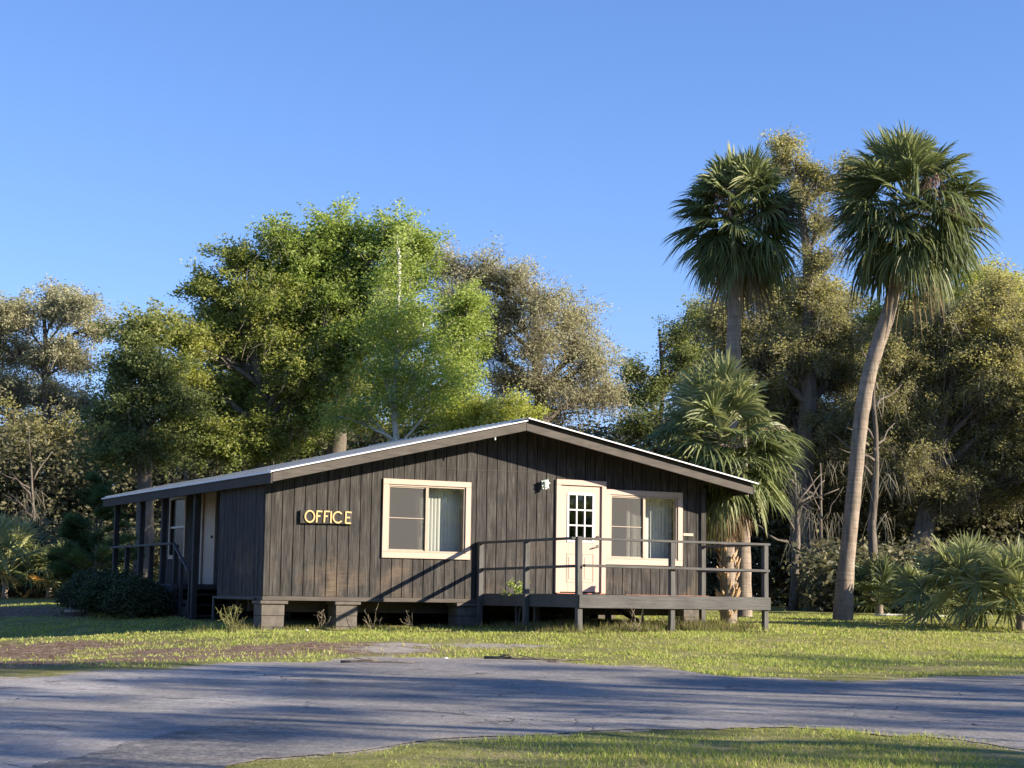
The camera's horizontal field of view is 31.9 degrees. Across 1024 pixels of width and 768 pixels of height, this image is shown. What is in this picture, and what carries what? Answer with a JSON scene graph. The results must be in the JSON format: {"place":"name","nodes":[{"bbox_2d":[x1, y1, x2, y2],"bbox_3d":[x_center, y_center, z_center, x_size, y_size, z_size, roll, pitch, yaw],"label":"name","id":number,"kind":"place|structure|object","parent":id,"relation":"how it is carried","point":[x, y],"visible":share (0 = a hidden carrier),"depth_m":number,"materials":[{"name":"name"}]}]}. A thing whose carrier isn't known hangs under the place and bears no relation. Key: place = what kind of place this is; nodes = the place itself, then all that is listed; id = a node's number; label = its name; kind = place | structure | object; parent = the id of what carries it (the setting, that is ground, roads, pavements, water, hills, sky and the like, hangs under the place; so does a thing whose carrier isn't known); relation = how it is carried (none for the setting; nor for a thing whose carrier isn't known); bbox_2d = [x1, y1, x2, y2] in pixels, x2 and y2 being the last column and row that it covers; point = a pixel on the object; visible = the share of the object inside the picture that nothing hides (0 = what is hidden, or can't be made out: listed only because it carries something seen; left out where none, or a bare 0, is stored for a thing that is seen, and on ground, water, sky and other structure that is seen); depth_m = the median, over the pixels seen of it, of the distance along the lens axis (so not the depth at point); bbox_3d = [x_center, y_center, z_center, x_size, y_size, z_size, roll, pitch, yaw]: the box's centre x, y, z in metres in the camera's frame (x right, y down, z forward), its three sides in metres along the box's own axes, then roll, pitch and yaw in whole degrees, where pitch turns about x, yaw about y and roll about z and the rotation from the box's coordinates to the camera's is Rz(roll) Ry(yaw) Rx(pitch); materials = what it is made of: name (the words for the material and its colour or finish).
{"place":"outdoors","nodes":[
{"label":"outdoors","id":0,"kind":"place"},
{"bbox_2d":[0,657,1023,767],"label":"road","id":1,"kind":"structure","parent":0,"point":[217,716],"depth_m":16.40,"materials":[{"name":"grey asphalt"}]},
{"bbox_2d":[340,657,414,662],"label":"fallen branch","id":2,"kind":"object","parent":1,"relation":"on","point":[369,660],"visible":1,"depth_m":21.79,"materials":[{"name":"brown wood"}]},
{"bbox_2d":[0,595,1023,767],"bbox_3d":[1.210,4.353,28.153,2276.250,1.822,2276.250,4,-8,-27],"label":"ground","id":3,"kind":"structure","parent":0,"point":[353,759],"depth_m":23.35,"materials":[{"name":"green plant"}]},
{"bbox_2d":[0,425,52,592],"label":"bare tree","id":4,"kind":"object","parent":3,"relation":"on","point":[32,496],"visible":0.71,"depth_m":54.88,"materials":[{"name":"brown wood"}]},
{"bbox_2d":[0,511,65,597],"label":"palmetto","id":5,"kind":"object","parent":3,"relation":"on","point":[13,538],"visible":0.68,"depth_m":46.49,"materials":[{"name":"green plant"}]},
{"bbox_2d":[6,540,67,598],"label":"palmetto","id":6,"kind":"object","parent":3,"relation":"on","point":[34,578],"visible":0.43,"depth_m":46.71,"materials":[{"name":"green plant"}]},
{"bbox_2d":[0,273,125,524],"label":"oak tree","id":7,"kind":"object","parent":3,"relation":"on","point":[65,307],"visible":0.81,"depth_m":62.05,"materials":[{"name":"green plant"}]},
{"bbox_2d":[38,568,90,595],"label":"palmetto","id":8,"kind":"object","parent":3,"relation":"on","point":[57,586],"visible":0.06,"depth_m":47.05,"materials":[{"name":"green plant"}]},
{"bbox_2d":[64,609,82,611],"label":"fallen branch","id":9,"kind":"object","parent":3,"relation":"on","point":[75,610],"visible":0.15,"depth_m":36.62,"materials":[{"name":"grey wood"}]},
{"bbox_2d":[43,520,106,580],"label":"pine tree","id":10,"kind":"object","parent":3,"relation":"on","point":[60,566],"visible":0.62,"depth_m":43.18,"materials":[{"name":"green plant"}]},
{"bbox_2d":[49,566,118,614],"bbox_3d":[-8.542,4.263,36.695,1.835,1.072,2.272,4,-8,-27],"label":"round bush","id":11,"kind":"object","parent":3,"relation":"on","point":[69,588],"visible":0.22,"depth_m":36.32,"materials":[{"name":"green plant"}]},
{"bbox_2d":[44,469,147,570],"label":"pine tree","id":12,"kind":"object","parent":3,"relation":"on","point":[98,490],"visible":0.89,"depth_m":42.72,"materials":[{"name":"green plant"}]},
{"bbox_2d":[69,565,145,615],"bbox_3d":[-7.828,4.131,35.446,1.832,1.114,2.062,4,-8,-27],"label":"round bush","id":13,"kind":"object","parent":3,"relation":"on","point":[87,600],"visible":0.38,"depth_m":35.04,"materials":[{"name":"green plant"}]},
{"bbox_2d":[62,534,158,586],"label":"palmetto","id":14,"kind":"object","parent":3,"relation":"on","point":[154,568],"visible":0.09,"depth_m":47.09,"materials":[{"name":"green plant"}]},
{"bbox_2d":[0,390,245,528],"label":"oak tree","id":15,"kind":"object","parent":3,"relation":"on","point":[71,427],"visible":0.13,"depth_m":59.48,"materials":[{"name":"green plant"}]},
{"bbox_2d":[98,573,175,619],"bbox_3d":[-7.190,4.117,34.328,1.573,1.013,1.854,3,-7,-15],"label":"round bush","id":16,"kind":"object","parent":3,"relation":"on","point":[135,597],"visible":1,"depth_m":33.85,"materials":[{"name":"green plant"}]},
{"bbox_2d":[63,295,231,577],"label":"oak tree","id":17,"kind":"object","parent":3,"relation":"on","point":[135,439],"visible":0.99,"depth_m":44.81,"materials":[{"name":"green plant"}]},
{"bbox_2d":[168,457,204,481],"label":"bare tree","id":18,"kind":"object","parent":3,"relation":"on","point":[186,476],"visible":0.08,"depth_m":51.91,"materials":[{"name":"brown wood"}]},
{"bbox_2d":[216,604,244,629],"bbox_3d":[-4.648,3.897,29.732,0.349,0.502,0.538,-5,-9,39],"label":"weed stalk","id":19,"kind":"object","parent":3,"relation":"on","point":[227,618],"visible":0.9,"depth_m":29.76,"materials":[{"name":"plant"}]},
{"bbox_2d":[147,228,381,476],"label":"oak tree","id":20,"kind":"object","parent":3,"relation":"on","point":[231,343],"visible":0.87,"depth_m":46.56,"materials":[{"name":"green plant"}]},
{"bbox_2d":[158,261,481,468],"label":"oak tree","id":21,"kind":"object","parent":3,"relation":"on","point":[390,421],"visible":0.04,"depth_m":60.74,"materials":[{"name":"green plant"}]},
{"bbox_2d":[317,609,330,628],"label":"weed stalk","id":22,"kind":"object","parent":3,"relation":"on","point":[321,619],"visible":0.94,"depth_m":30.29,"materials":[{"name":"plant"}]},
{"bbox_2d":[239,191,455,454],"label":"oak tree","id":23,"kind":"object","parent":3,"relation":"on","point":[328,262],"visible":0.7,"depth_m":47.32,"materials":[{"name":"green plant"}]},
{"bbox_2d":[364,603,381,628],"bbox_3d":[-2.417,3.993,30.678,0.302,0.489,0.332,-2,-7,22],"label":"weed stalk","id":24,"kind":"object","parent":3,"relation":"on","point":[374,620],"visible":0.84,"depth_m":30.73,"materials":[{"name":"brown plant"}]},
{"bbox_2d":[303,219,491,446],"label":"birch tree","id":25,"kind":"object","parent":3,"relation":"on","point":[394,347],"visible":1,"depth_m":42.73,"materials":[{"name":"green plant"}]},
{"bbox_2d":[401,611,412,626],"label":"weed stalk","id":26,"kind":"object","parent":3,"relation":"on","point":[411,625],"visible":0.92,"depth_m":31.07,"materials":[{"name":"brown plant"}]},
{"bbox_2d":[101,417,758,629],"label":"office building","id":27,"kind":"structure","parent":3,"relation":"on","point":[430,511],"depth_m":32.08,"materials":[{"name":"brown wood"}]},
{"bbox_2d":[167,495,186,558],"bbox_3d":[-7.094,3.043,38.066,0.067,1.340,1.160,4,-8,-27],"label":"window","id":28,"kind":"structure","parent":27,"relation":"in","point":[178,533],"depth_m":38.14,"materials":[{"name":"grey glass"}]},
{"bbox_2d":[202,492,214,583],"bbox_3d":[-6.130,3.114,36.181,0.109,1.856,0.736,4,-8,-27],"label":"door","id":29,"kind":"structure","parent":27,"relation":"in","point":[209,497],"depth_m":36.24,"materials":[{"name":"beige paint"}]},
{"bbox_2d":[300,510,353,523],"bbox_3d":[-3.156,2.271,30.578,0.975,0.240,0.055,4,-8,-27],"label":"office sign","id":30,"kind":"object","parent":27,"relation":"attached to","point":[325,517],"visible":1,"depth_m":30.56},
{"bbox_2d":[381,478,470,559],"bbox_3d":[-1.562,2.397,31.623,1.729,1.375,0.369,4,-8,-27],"label":"window","id":31,"kind":"structure","parent":27,"relation":"in","point":[429,520],"depth_m":31.49,"materials":[{"name":"beige glass"}]},
{"bbox_2d":[541,479,549,489],"bbox_3d":[0.602,1.827,32.567,0.171,0.203,0.156,4,-8,-27],"label":"wall lamp","id":32,"kind":"object","parent":27,"relation":"attached to","point":[545,483],"visible":1,"depth_m":32.51,"materials":[{"name":"white glass"}]},
{"bbox_2d":[560,485,600,591],"bbox_3d":[1.259,2.840,32.867,0.856,1.938,0.107,4,-8,-27],"label":"door","id":33,"kind":"structure","parent":27,"relation":"in","point":[590,549],"depth_m":32.88,"materials":[{"name":"beige paint"}]},
{"bbox_2d":[606,489,682,565],"bbox_3d":[2.395,2.715,33.700,1.703,1.389,0.421,4,-8,-27],"label":"window","id":34,"kind":"structure","parent":27,"relation":"in","point":[641,515],"depth_m":33.54,"materials":[{"name":"beige paint"}]},
{"bbox_2d":[417,272,498,426],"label":"young tree","id":35,"kind":"object","parent":3,"relation":"on","point":[465,314],"visible":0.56,"depth_m":45.27,"materials":[{"name":"green plant"}]},
{"bbox_2d":[422,382,555,435],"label":"leafy shrub","id":36,"kind":"object","parent":3,"relation":"on","point":[491,410],"visible":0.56,"depth_m":42.85,"materials":[{"name":"green plant"}]},
{"bbox_2d":[182,617,800,635],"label":"weeds","id":37,"kind":"object","parent":3,"relation":"on","point":[697,625],"visible":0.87,"depth_m":29.76,"materials":[{"name":"green plant"}]},
{"bbox_2d":[0,402,1023,614],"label":"understory","id":38,"kind":"object","parent":3,"relation":"on","point":[816,582],"visible":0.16,"depth_m":52.79,"materials":[{"name":"green plant"}]},
{"bbox_2d":[501,580,532,625],"bbox_3d":[0.119,3.814,30.697,0.567,0.990,0.423,4,-8,-27],"label":"leafy plant","id":39,"kind":"object","parent":3,"relation":"on","point":[519,589],"visible":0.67,"depth_m":30.68,"materials":[{"name":"green plant"}]},
{"bbox_2d":[419,231,641,432],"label":"oak tree","id":40,"kind":"object","parent":3,"relation":"on","point":[512,284],"visible":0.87,"depth_m":49.65,"materials":[{"name":"green plant"}]},
{"bbox_2d":[484,654,583,662],"bbox_3d":[0.272,3.471,22.686,1.272,0.101,0.160,0,-7,6],"label":"fallen branch","id":41,"kind":"object","parent":3,"relation":"on","point":[501,656],"visible":1,"depth_m":22.73,"materials":[{"name":"brown wood"}]},
{"bbox_2d":[476,536,770,630],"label":"wooden deck","id":42,"kind":"structure","parent":3,"relation":"on","point":[578,601],"depth_m":29.96,"materials":[{"name":"grey wood"}]},
{"bbox_2d":[620,605,646,632],"bbox_3d":[1.954,3.823,28.878,0.500,0.530,0.201,4,-8,-27],"label":"weed stalk","id":43,"kind":"object","parent":3,"relation":"on","point":[631,620],"visible":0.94,"depth_m":28.89,"materials":[{"name":"brown plant"}]},
{"bbox_2d":[595,293,712,453],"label":"oak tree","id":44,"kind":"object","parent":3,"relation":"on","point":[631,429],"visible":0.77,"depth_m":56.13,"materials":[{"name":"green plant"}]},
{"bbox_2d":[657,610,687,624],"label":"weed stalk","id":45,"kind":"object","parent":3,"relation":"on","point":[675,621],"visible":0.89,"depth_m":29.80,"materials":[{"name":"brown plant"}]},
{"bbox_2d":[636,343,817,623],"bbox_3d":[4.175,2.026,35.536,3.550,5.784,3.780,4,-8,-27],"label":"sabal palm","id":46,"kind":"object","parent":3,"relation":"on","point":[717,390],"visible":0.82,"depth_m":35.13,"materials":[{"name":"green plant"}]},
{"bbox_2d":[660,140,814,616],"bbox_3d":[5.027,-0.102,39.340,3.504,10.755,3.530,4,-8,-27],"label":"sabal palm","id":47,"kind":"object","parent":3,"relation":"on","point":[731,263],"visible":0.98,"depth_m":39.16,"materials":[{"name":"green plant"}]},
{"bbox_2d":[656,125,882,607],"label":"oak tree","id":48,"kind":"object","parent":3,"relation":"on","point":[802,356],"visible":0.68,"depth_m":51.96,"materials":[{"name":"green plant"}]},
{"bbox_2d":[752,464,837,610],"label":"bare tree","id":49,"kind":"object","parent":3,"relation":"on","point":[798,503],"visible":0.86,"depth_m":45.84,"materials":[{"name":"brown wood"}]},
{"bbox_2d":[783,461,848,606],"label":"bare tree","id":50,"kind":"object","parent":3,"relation":"on","point":[819,523],"visible":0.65,"depth_m":46.86,"materials":[{"name":"brown wood"}]},
{"bbox_2d":[652,274,1022,544],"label":"oak tree","id":51,"kind":"object","parent":3,"relation":"on","point":[769,318],"visible":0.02,"depth_m":57.77,"materials":[{"name":"green plant"}]},
{"bbox_2d":[831,347,910,612],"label":"bare tree","id":52,"kind":"object","parent":3,"relation":"on","point":[872,532],"visible":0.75,"depth_m":45.03,"materials":[{"name":"brown wood"}]},
{"bbox_2d":[853,550,926,613],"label":"palmetto","id":53,"kind":"object","parent":3,"relation":"on","point":[878,574],"visible":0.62,"depth_m":41.65,"materials":[{"name":"green plant"}]},
{"bbox_2d":[874,613,946,616],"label":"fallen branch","id":54,"kind":"object","parent":3,"relation":"on","point":[888,614],"visible":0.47,"depth_m":39.68,"materials":[{"name":"grey wood"}]},
{"bbox_2d":[819,118,1005,619],"bbox_3d":[8.438,-0.281,38.348,4.207,11.033,4.100,4,-8,-27],"label":"sabal palm","id":55,"kind":"object","parent":3,"relation":"on","point":[931,258],"visible":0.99,"depth_m":38.06,"materials":[{"name":"green plant"}]},
{"bbox_2d":[869,562,961,621],"bbox_3d":[8.543,4.998,37.180,1.919,2.674,1.898,4,-8,-27],"label":"palmetto","id":56,"kind":"object","parent":3,"relation":"on","point":[887,595],"visible":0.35,"depth_m":37.24,"materials":[{"name":"green plant"}]},
{"bbox_2d":[825,255,1023,552],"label":"oak tree","id":57,"kind":"object","parent":3,"relation":"on","point":[970,430],"visible":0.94,"depth_m":49.91,"materials":[{"name":"green plant"}]},
{"bbox_2d":[828,250,1023,543],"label":"oak tree","id":58,"kind":"object","parent":3,"relation":"on","point":[878,310],"visible":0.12,"depth_m":57.52,"materials":[{"name":"green plant"}]},
{"bbox_2d":[880,528,1023,630],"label":"palmetto","id":59,"kind":"object","parent":3,"relation":"on","point":[940,574],"visible":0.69,"depth_m":34.49,"materials":[{"name":"green plant"}]},
{"bbox_2d":[946,535,1023,630],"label":"palmetto","id":60,"kind":"object","parent":3,"relation":"on","point":[1007,568],"visible":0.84,"depth_m":33.63,"materials":[{"name":"green plant"}]},
{"bbox_2d":[0,0,1023,562],"label":"sky","id":61,"kind":"structure","parent":0,"point":[133,133],"materials":[{"name":"blue"}]}
]}

